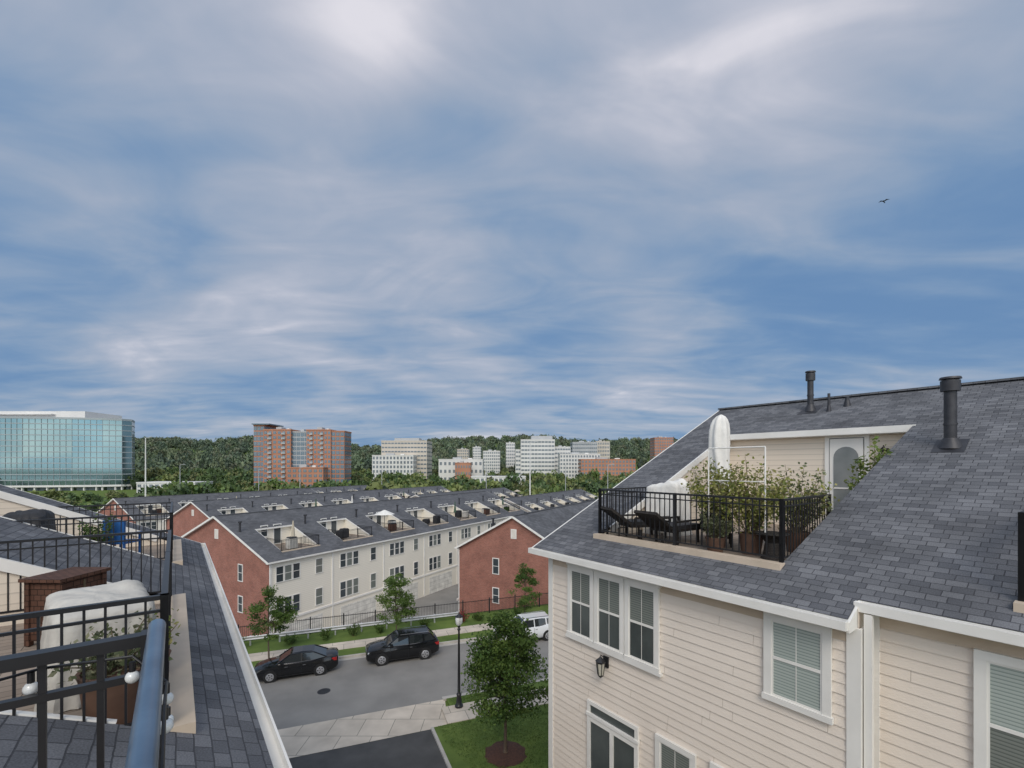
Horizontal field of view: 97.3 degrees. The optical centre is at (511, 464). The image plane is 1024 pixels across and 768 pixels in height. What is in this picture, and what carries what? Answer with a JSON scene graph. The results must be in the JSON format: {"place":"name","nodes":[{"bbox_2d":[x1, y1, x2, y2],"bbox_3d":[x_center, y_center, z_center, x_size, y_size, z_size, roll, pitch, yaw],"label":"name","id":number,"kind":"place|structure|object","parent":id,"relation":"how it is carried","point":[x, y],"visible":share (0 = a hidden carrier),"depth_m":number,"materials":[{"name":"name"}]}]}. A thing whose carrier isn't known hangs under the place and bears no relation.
{"place":"outdoors","nodes":[
{"label":"outdoors","id":0,"kind":"place"},
{"bbox_2d":[24,444,649,758],"bbox_3d":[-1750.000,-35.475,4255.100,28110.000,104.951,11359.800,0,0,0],"label":"ground","id":1,"kind":"structure","parent":0,"point":[129,493],"depth_m":287.08,"materials":[{"name":"green plant"}]},
{"bbox_2d":[0,411,134,490],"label":"glass office building","id":2,"kind":"structure","parent":1,"relation":"on","point":[61,450],"depth_m":294.92,"materials":[{"name":"teal glass"}]},
{"bbox_2d":[0,484,291,767],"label":"roof deck townhouse","id":3,"kind":"structure","parent":1,"relation":"on","point":[221,712],"depth_m":4.24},
{"bbox_2d":[3,509,55,529],"bbox_3d":[-10.704,1.608,9.971,0.861,1.269,1.624,0,0,-37],"label":"covered grill","id":4,"kind":"object","parent":3,"relation":"on","point":[30,514],"visible":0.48,"depth_m":9.69,"materials":[{"name":"grey fabric"}]},
{"bbox_2d":[18,567,111,646],"bbox_3d":[-5.779,1.823,5.857,0.540,0.840,0.680,0,0,2],"label":"wicker storage cabinet","id":5,"kind":"object","parent":3,"relation":"on","point":[39,589],"visible":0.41,"depth_m":5.58,"materials":[{"name":"brown wicker"}]},
{"bbox_2d":[0,655,173,767],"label":"string lights","id":6,"kind":"object","parent":3,"relation":"attached to","point":[132,675],"visible":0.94,"depth_m":1.25,"materials":[{"name":"white glass"}]},
{"bbox_2d":[34,580,155,713],"bbox_3d":[-4.278,1.773,4.670,1.183,0.939,0.960,0,0,42],"label":"covered patio table","id":7,"kind":"object","parent":3,"relation":"on","point":[119,590],"visible":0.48,"depth_m":4.38,"materials":[{"name":"fabric"}]},
{"bbox_2d":[77,514,115,545],"bbox_3d":[-9.395,1.667,10.168,0.705,1.151,0.639,0,0,0],"label":"potted plant","id":8,"kind":"object","parent":3,"relation":"on","point":[86,529],"visible":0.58,"depth_m":10.15,"materials":[{"name":"green plant"}]},
{"bbox_2d":[48,608,176,724],"bbox_3d":[-3.387,1.771,3.882,0.855,0.942,0.838,0,0,0],"label":"potted plant","id":9,"kind":"object","parent":3,"relation":"on","point":[115,702],"visible":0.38,"depth_m":3.76,"materials":[{"name":"green plant"}]},
{"bbox_2d":[102,520,140,552],"bbox_3d":[-9.247,1.768,10.695,0.560,0.950,0.500,0,0,0],"label":"blue chair","id":10,"kind":"object","parent":3,"relation":"on","point":[117,528],"visible":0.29,"depth_m":10.45,"materials":[{"name":"plastic"}]},
{"bbox_2d":[147,608,180,655],"bbox_3d":[-3.723,1.875,4.603,0.496,0.735,0.453,0,0,19],"label":"potted plant","id":11,"kind":"object","parent":3,"relation":"on","point":[171,639],"visible":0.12,"depth_m":4.68,"materials":[{"name":"green plant"}]},
{"bbox_2d":[145,437,149,495],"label":"light pole","id":12,"kind":"object","parent":1,"relation":"on","point":[145,465],"visible":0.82,"depth_m":149.86,"materials":[{"name":"grey metal"}]},
{"bbox_2d":[136,481,212,492],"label":"commercial building","id":13,"kind":"structure","parent":1,"relation":"on","point":[151,483],"depth_m":270.00,"materials":[{"name":"white concrete"}]},
{"bbox_2d":[252,423,351,486],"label":"apartment tower","id":14,"kind":"structure","parent":1,"relation":"on","point":[281,453],"depth_m":279.00,"materials":[{"name":"orange brick"}]},
{"bbox_2d":[278,485,369,492],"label":"siding townhouse row","id":15,"kind":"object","parent":1,"relation":"on","point":[338,489],"visible":0.07,"depth_m":155.00,"materials":[{"name":"tile"}]},
{"bbox_2d":[28,465,633,511],"bbox_3d":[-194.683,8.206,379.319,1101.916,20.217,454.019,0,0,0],"label":"tree mass","id":16,"kind":"object","parent":1,"relation":"on","point":[237,479],"visible":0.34,"depth_m":230.13,"materials":[{"name":"green plant"}]},
{"bbox_2d":[372,453,416,478],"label":"front block","id":17,"kind":"structure","parent":1,"relation":"on","point":[404,464],"depth_m":438.00,"materials":[{"name":"white concrete"}]},
{"bbox_2d":[243,604,547,705],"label":"grass verge","id":18,"kind":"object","parent":1,"relation":"on","point":[261,645],"depth_m":34.11,"materials":[{"name":"green plant"}]},
{"bbox_2d":[243,585,298,657],"bbox_3d":[-15.787,10.417,29.735,3.219,5.266,2.489,0,0,-20],"label":"young street tree","id":19,"kind":"object","parent":18,"relation":"on","point":[283,618],"visible":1,"depth_m":29.33,"materials":[{"name":"green plant"}]},
{"bbox_2d":[282,633,297,644],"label":"shrub","id":20,"kind":"object","parent":18,"relation":"on","point":[289,639],"visible":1,"depth_m":32.53,"materials":[{"name":"green plant"}]},
{"bbox_2d":[319,628,330,639],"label":"shrub","id":21,"kind":"object","parent":18,"relation":"on","point":[326,635],"visible":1,"depth_m":33.37,"materials":[{"name":"green plant"}]},
{"bbox_2d":[242,611,458,645],"bbox_3d":[-14.358,12.640,34.080,21.050,0.720,0.200,0,0,-20],"label":"guardrail","id":22,"kind":"object","parent":18,"relation":"on","point":[298,632],"visible":0.57,"depth_m":34.52,"materials":[{"name":"metal"}]},
{"bbox_2d":[346,623,360,635],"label":"shrub","id":23,"kind":"object","parent":18,"relation":"on","point":[353,631],"visible":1,"depth_m":34.10,"materials":[{"name":"green plant"}]},
{"bbox_2d":[373,623,384,633],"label":"shrub","id":24,"kind":"object","parent":18,"relation":"on","point":[380,629],"visible":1,"depth_m":34.75,"materials":[{"name":"green plant"}]},
{"bbox_2d":[238,592,547,637],"bbox_3d":[-4.815,12.325,38.553,42.040,1.350,0.080,0,0,-20],"label":"iron fence","id":25,"kind":"object","parent":18,"relation":"on","point":[462,602],"visible":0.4,"depth_m":37.85,"materials":[{"name":"black metal"}]},
{"bbox_2d":[374,572,418,629],"bbox_3d":[-8.203,10.357,32.120,2.722,5.387,3.726,0,0,14],"label":"young street tree","id":26,"kind":"object","parent":18,"relation":"on","point":[400,598],"visible":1,"depth_m":31.90,"materials":[{"name":"green plant"}]},
{"bbox_2d":[418,618,430,626],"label":"shrub","id":27,"kind":"object","parent":18,"relation":"on","point":[422,622],"visible":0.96,"depth_m":35.98,"materials":[{"name":"green plant"}]},
{"bbox_2d":[460,610,468,621],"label":"shrub","id":28,"kind":"object","parent":18,"relation":"on","point":[464,615],"visible":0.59,"depth_m":37.07,"materials":[{"name":"green plant"}]},
{"bbox_2d":[471,611,484,620],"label":"shrub","id":29,"kind":"object","parent":18,"relation":"on","point":[476,616],"visible":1,"depth_m":37.54,"materials":[{"name":"green plant"}]},
{"bbox_2d":[513,606,522,614],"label":"shrub","id":30,"kind":"object","parent":18,"relation":"on","point":[516,611],"visible":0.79,"depth_m":38.63,"materials":[{"name":"green plant"}]},
{"bbox_2d":[507,563,541,613],"bbox_3d":[1.128,10.397,35.722,2.649,5.306,2.950,0,0,44],"label":"young street tree","id":31,"kind":"object","parent":18,"relation":"on","point":[522,577],"visible":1,"depth_m":35.58,"materials":[{"name":"green plant"}]},
{"bbox_2d":[381,441,431,478],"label":"office building","id":32,"kind":"structure","parent":1,"relation":"on","point":[422,450],"depth_m":455.00,"materials":[{"name":"beige concrete"}]},
{"bbox_2d":[394,438,421,440],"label":"penthouse","id":33,"kind":"object","parent":32,"relation":"on","point":[407,439],"visible":0.79,"depth_m":460.00,"materials":[{"name":"white concrete"}]},
{"bbox_2d":[438,457,483,480],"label":"commercial building","id":34,"kind":"structure","parent":1,"relation":"on","point":[446,469],"depth_m":430.00,"materials":[{"name":"white concrete"}]},
{"bbox_2d":[455,461,471,478],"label":"commercial building","id":35,"kind":"structure","parent":1,"relation":"on","point":[465,468],"depth_m":412.00,"materials":[{"name":"orange brick"}]},
{"bbox_2d":[457,448,469,458],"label":"office building","id":36,"kind":"structure","parent":1,"relation":"on","point":[463,453],"depth_m":640.00,"materials":[{"name":"beige concrete"}]},
{"bbox_2d":[473,446,481,458],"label":"office building","id":37,"kind":"structure","parent":1,"relation":"on","point":[477,453],"depth_m":690.00,"materials":[{"name":"white concrete"}]},
{"bbox_2d":[483,450,500,475],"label":"office building","id":38,"kind":"structure","parent":1,"relation":"on","point":[491,458],"depth_m":560.00,"materials":[{"name":"white concrete"}]},
{"bbox_2d":[471,476,525,483],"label":"commercial building","id":39,"kind":"structure","parent":1,"relation":"on","point":[482,478],"depth_m":329.93,"materials":[{"name":"white concrete"}]},
{"bbox_2d":[506,442,514,468],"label":"office building","id":40,"kind":"structure","parent":1,"relation":"on","point":[510,454],"depth_m":600.00,"materials":[{"name":"white concrete"}]},
{"bbox_2d":[515,449,520,475],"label":"office building","id":41,"kind":"structure","parent":1,"relation":"on","point":[517,460],"depth_m":508.00,"materials":[{"name":"white concrete"}]},
{"bbox_2d":[520,439,554,477],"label":"office building","id":42,"kind":"structure","parent":1,"relation":"on","point":[541,452],"depth_m":505.00,"materials":[{"name":"white concrete"}]},
{"bbox_2d":[531,436,551,438],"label":"penthouse","id":43,"kind":"object","parent":42,"relation":"on","point":[541,437],"visible":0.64,"depth_m":512.00,"materials":[{"name":"white concrete"}]},
{"bbox_2d":[555,445,570,472],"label":"office building","id":44,"kind":"structure","parent":1,"relation":"on","point":[559,449],"depth_m":508.00,"materials":[{"name":"white concrete"}]},
{"bbox_2d":[558,452,599,478],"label":"office building","id":45,"kind":"structure","parent":1,"relation":"on","point":[571,459],"depth_m":470.00,"materials":[{"name":"white concrete"}]},
{"bbox_2d":[570,441,596,453],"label":"office building","id":46,"kind":"structure","parent":1,"relation":"on","point":[583,447],"depth_m":580.00,"materials":[{"name":"grey concrete"}]},
{"bbox_2d":[595,440,609,458],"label":"office building","id":47,"kind":"structure","parent":1,"relation":"on","point":[603,448],"depth_m":600.00,"materials":[{"name":"beige concrete"}]},
{"bbox_2d":[578,457,635,479],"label":"brick apartment building","id":48,"kind":"structure","parent":1,"relation":"on","point":[618,466],"depth_m":430.00,"materials":[{"name":"red brick"}]},
{"bbox_2d":[650,436,673,459],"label":"brick apartment building","id":49,"kind":"structure","parent":1,"relation":"on","point":[659,444],"depth_m":600.00,"materials":[{"name":"orange brick"}]},
{"bbox_2d":[278,700,446,757],"bbox_3d":[-12.336,13.085,20.591,19.304,0.001,2.601,0,0,-20],"label":"driveway apron","id":50,"kind":"object","parent":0,"point":[307,739],"visible":0.67,"depth_m":22.37,"materials":[{"name":"concrete"}]},
{"bbox_2d":[289,730,446,767],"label":"driveway","id":51,"kind":"structure","parent":0,"point":[417,750],"depth_m":20.30,"materials":[{"name":"black asphalt"}]},
{"bbox_2d":[248,623,547,723],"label":"sidewalk","id":52,"kind":"structure","parent":0,"point":[452,714],"depth_m":30.85,"materials":[{"name":"concrete"}]},
{"bbox_2d":[455,613,462,708],"bbox_3d":[-2.850,10.450,24.200,0.440,5.100,0.440,0,0,0],"label":"street lamp","id":53,"kind":"object","parent":52,"relation":"on","point":[458,621],"visible":1,"depth_m":24.13,"materials":[{"name":"black metal"}]},
{"bbox_2d":[258,638,547,729],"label":"road","id":54,"kind":"structure","parent":0,"point":[359,686],"depth_m":26.66,"materials":[{"name":"grey asphalt"}]},
{"bbox_2d":[254,644,337,682],"bbox_3d":[-13.567,12.393,28.459,4.860,1.555,2.060,0,0,-20],"label":"parked sedan","id":55,"kind":"object","parent":54,"relation":"on","point":[317,660],"visible":0.99,"depth_m":27.93,"materials":[{"name":"black paint"}]},
{"bbox_2d":[317,688,329,693],"bbox_3d":[-10.900,13.105,26.100,0.720,0.009,0.720,0,0,0],"label":"manhole cover","id":56,"kind":"object","parent":54,"relation":"on","point":[324,691],"visible":1,"depth_m":26.07,"materials":[{"name":"metal"}]},
{"bbox_2d":[365,625,438,665],"bbox_3d":[-7.489,12.262,30.783,4.770,1.815,2.140,0,0,-20],"label":"parked suv","id":57,"kind":"object","parent":54,"relation":"on","point":[421,643],"visible":1,"depth_m":30.19,"materials":[{"name":"black paint"}]},
{"bbox_2d":[338,636,547,700],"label":"kerb","id":58,"kind":"structure","parent":54,"relation":"on","point":[363,655],"depth_m":30.80,"materials":[{"name":"concrete"}]},
{"bbox_2d":[493,611,547,641],"bbox_3d":[1.067,12.262,34.032,4.770,1.815,2.140,0,0,-20],"label":"parked suv","id":59,"kind":"object","parent":54,"relation":"on","point":[537,622],"visible":0.34,"depth_m":33.56,"materials":[{"name":"white paint"}]},
{"bbox_2d":[352,583,458,623],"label":"alley road","id":60,"kind":"structure","parent":0,"point":[449,596],"depth_m":55.25,"materials":[{"name":"grey asphalt"}]},
{"bbox_2d":[97,488,316,532],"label":"brick end townhouse row","id":61,"kind":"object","parent":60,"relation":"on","point":[179,501],"visible":0.18,"depth_m":89.26,"materials":[{"name":"tile"}]},
{"bbox_2d":[114,491,297,528],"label":"windows and garages","id":62,"kind":"structure","parent":61,"relation":"in","point":[147,524],"depth_m":83.49,"materials":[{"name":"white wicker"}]},
{"bbox_2d":[163,489,402,536],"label":"brick end townhouse row","id":63,"kind":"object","parent":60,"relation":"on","point":[189,516],"visible":0.13,"depth_m":77.72,"materials":[{"name":"tile"}]},
{"bbox_2d":[192,492,379,515],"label":"windows and garages","id":64,"kind":"structure","parent":63,"relation":"in","point":[378,492],"depth_m":82.32,"materials":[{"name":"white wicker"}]},
{"bbox_2d":[181,491,525,636],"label":"brick end townhouse row","id":65,"kind":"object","parent":60,"relation":"on","point":[330,561],"visible":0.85,"depth_m":48.97,"materials":[{"name":"tile"}]},
{"bbox_2d":[214,496,507,633],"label":"windows and garages","id":66,"kind":"structure","parent":65,"relation":"in","point":[287,572],"depth_m":49.42,"materials":[{"name":"white metal"}]},
{"bbox_2d":[390,486,451,497],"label":"brick end townhouse row","id":67,"kind":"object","parent":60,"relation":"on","point":[407,492],"visible":0.12,"depth_m":148.27,"materials":[{"name":"tile"}]},
{"bbox_2d":[410,487,522,498],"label":"siding townhouse row","id":68,"kind":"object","parent":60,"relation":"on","point":[504,492],"visible":0.1,"depth_m":136.21,"materials":[{"name":"tile"}]},
{"bbox_2d":[491,490,521,498],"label":"windows and garages","id":69,"kind":"structure","parent":68,"relation":"in","point":[516,495],"depth_m":140.72,"materials":[{"name":"white metal"}]},
{"bbox_2d":[454,499,596,612],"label":"brick end townhouse row","id":70,"kind":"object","parent":60,"relation":"on","point":[492,558],"visible":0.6,"depth_m":45.86,"materials":[{"name":"brick"}]},
{"bbox_2d":[457,500,588,603],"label":"windows and garages","id":71,"kind":"structure","parent":70,"relation":"in","point":[495,561],"depth_m":45.77,"materials":[{"name":"metal"}]},
{"bbox_2d":[529,441,536,494],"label":"light pole","id":72,"kind":"object","parent":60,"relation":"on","point":[530,474],"visible":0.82,"depth_m":149.91,"materials":[{"name":"grey metal"}]},
{"bbox_2d":[503,489,597,511],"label":"siding townhouse row","id":73,"kind":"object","parent":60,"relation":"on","point":[531,503],"visible":0.29,"depth_m":103.90,"materials":[{"name":"tile"}]},
{"bbox_2d":[521,493,597,509],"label":"windows and garages","id":74,"kind":"structure","parent":73,"relation":"in","point":[551,505],"depth_m":100.81,"materials":[{"name":"white glass"}]},
{"bbox_2d":[135,434,677,472],"bbox_3d":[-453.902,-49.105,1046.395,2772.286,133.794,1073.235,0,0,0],"label":"forest hill","id":75,"kind":"structure","parent":0,"point":[161,453],"depth_m":917.23,"materials":[{"name":"green plant"}]},
{"bbox_2d":[431,694,547,767],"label":"lawn","id":76,"kind":"structure","parent":0,"point":[452,758],"depth_m":21.34,"materials":[{"name":"green plant"}]},
{"bbox_2d":[459,609,547,752],"bbox_3d":[-0.625,9.763,20.315,4.458,6.473,5.411,0,0,-25],"label":"young maple tree","id":77,"kind":"object","parent":76,"relation":"on","point":[492,658],"visible":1,"depth_m":19.64,"materials":[{"name":"green plant"}]},
{"bbox_2d":[485,740,526,767],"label":"mulch ring","id":78,"kind":"object","parent":76,"relation":"on","point":[495,755],"visible":0.94,"depth_m":20.12,"materials":[{"name":"brown soil"}]},
{"bbox_2d":[528,370,1023,767],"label":"siding townhouse","id":79,"kind":"structure","parent":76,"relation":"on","point":[875,619],"depth_m":7.71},
{"bbox_2d":[595,655,608,677],"bbox_3d":[1.898,4.253,9.538,0.299,0.491,0.199,0,0,-37],"label":"wall lantern","id":80,"kind":"object","parent":79,"relation":"attached to","point":[602,663],"depth_m":9.48,"materials":[{"name":"black metal"}]},
{"bbox_2d":[601,506,670,538],"bbox_3d":[2.893,1.340,10.609,1.567,0.744,0.650,0,0,-16],"label":"wicker lounge chair","id":81,"kind":"object","parent":79,"relation":"on","point":[610,511],"visible":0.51,"depth_m":10.37,"materials":[{"name":"black wicker"}]},
{"bbox_2d":[643,478,691,535],"bbox_3d":[3.906,1.020,11.309,0.837,1.386,1.074,0,0,-43],"label":"covered grill","id":82,"kind":"object","parent":79,"relation":"on","point":[675,486],"visible":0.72,"depth_m":11.02,"materials":[{"name":"fabric"}]},
{"bbox_2d":[634,510,700,544],"bbox_3d":[3.436,1.340,9.879,1.567,0.744,0.650,0,0,-33],"label":"wicker lounge chair","id":83,"kind":"object","parent":79,"relation":"on","point":[656,516],"visible":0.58,"depth_m":9.67,"materials":[{"name":"black wicker"}]},
{"bbox_2d":[681,457,745,547],"bbox_3d":[4.308,0.769,9.523,1.345,1.887,1.293,0,0,29],"label":"potted bamboo","id":84,"kind":"object","parent":79,"relation":"on","point":[702,488],"visible":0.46,"depth_m":9.39,"materials":[{"name":"plant"}]},
{"bbox_2d":[700,512,731,547],"bbox_3d":[4.502,1.340,9.965,0.650,0.744,1.567,0,0,23],"label":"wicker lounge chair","id":85,"kind":"object","parent":79,"relation":"on","point":[729,536],"visible":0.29,"depth_m":9.32,"materials":[{"name":"black wicker"}]},
{"bbox_2d":[697,512,736,552],"bbox_3d":[4.074,1.306,8.861,0.672,0.813,0.839,0,0,0],"label":"potted plant","id":86,"kind":"object","parent":79,"relation":"on","point":[723,528],"visible":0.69,"depth_m":8.74,"materials":[{"name":"green plant"}]},
{"bbox_2d":[708,415,731,490],"bbox_3d":[5.429,0.198,11.764,0.568,3.030,0.530,0,0,0],"label":"patio umbrella","id":87,"kind":"object","parent":79,"relation":"on","point":[719,432],"visible":0.63,"depth_m":11.58,"materials":[{"name":"white fabric"}]},
{"bbox_2d":[708,446,765,543],"bbox_3d":[4.333,0.681,8.736,0.029,2.063,1.128,0,0,-37],"label":"white trellis","id":88,"kind":"object","parent":79,"relation":"attached to","point":[764,481],"visible":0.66,"depth_m":8.38,"materials":[{"name":"white wood"}]},
{"bbox_2d":[703,453,804,554],"bbox_3d":[4.654,0.741,8.717,1.544,1.943,1.479,0,0,-40],"label":"potted bamboo","id":89,"kind":"object","parent":79,"relation":"on","point":[759,491],"visible":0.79,"depth_m":8.58,"materials":[{"name":"plant"}]},
{"bbox_2d":[755,531,789,560],"bbox_3d":[4.763,1.478,8.245,0.560,0.470,0.551,0,0,0],"label":"round side table","id":90,"kind":"object","parent":79,"relation":"on","point":[769,542],"visible":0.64,"depth_m":8.14,"materials":[{"name":"metal"}]},
{"bbox_2d":[548,435,1023,767],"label":"windows and corner boards","id":91,"kind":"structure","parent":79,"relation":"in","point":[617,616],"depth_m":6.81,"materials":[{"name":"white glass"}]},
{"bbox_2d":[762,462,839,552],"bbox_3d":[5.668,0.824,8.915,1.303,1.778,1.062,0,0,32],"label":"potted bamboo","id":92,"kind":"object","parent":79,"relation":"on","point":[806,492],"visible":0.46,"depth_m":8.76,"materials":[{"name":"plant"}]},
{"bbox_2d":[844,436,892,489],"bbox_3d":[7.864,0.536,9.762,1.059,2.352,0.962,0,0,-20],"label":"potted shrub","id":93,"kind":"object","parent":79,"relation":"on","point":[862,467],"visible":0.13,"depth_m":9.87,"materials":[{"name":"green plant"}]},
{"bbox_2d":[879,445,888,459],"bbox_3d":[9.013,-0.249,10.924,0.286,0.470,0.190,0,0,-37],"label":"wall lantern","id":94,"kind":"object","parent":79,"relation":"attached to","point":[882,448],"depth_m":10.87,"materials":[{"name":"metal"}]},
{"bbox_2d":[0,0,1023,446],"label":"sky","id":95,"kind":"structure","parent":0,"point":[376,221],"materials":[{"name":"blue"}]}
]}

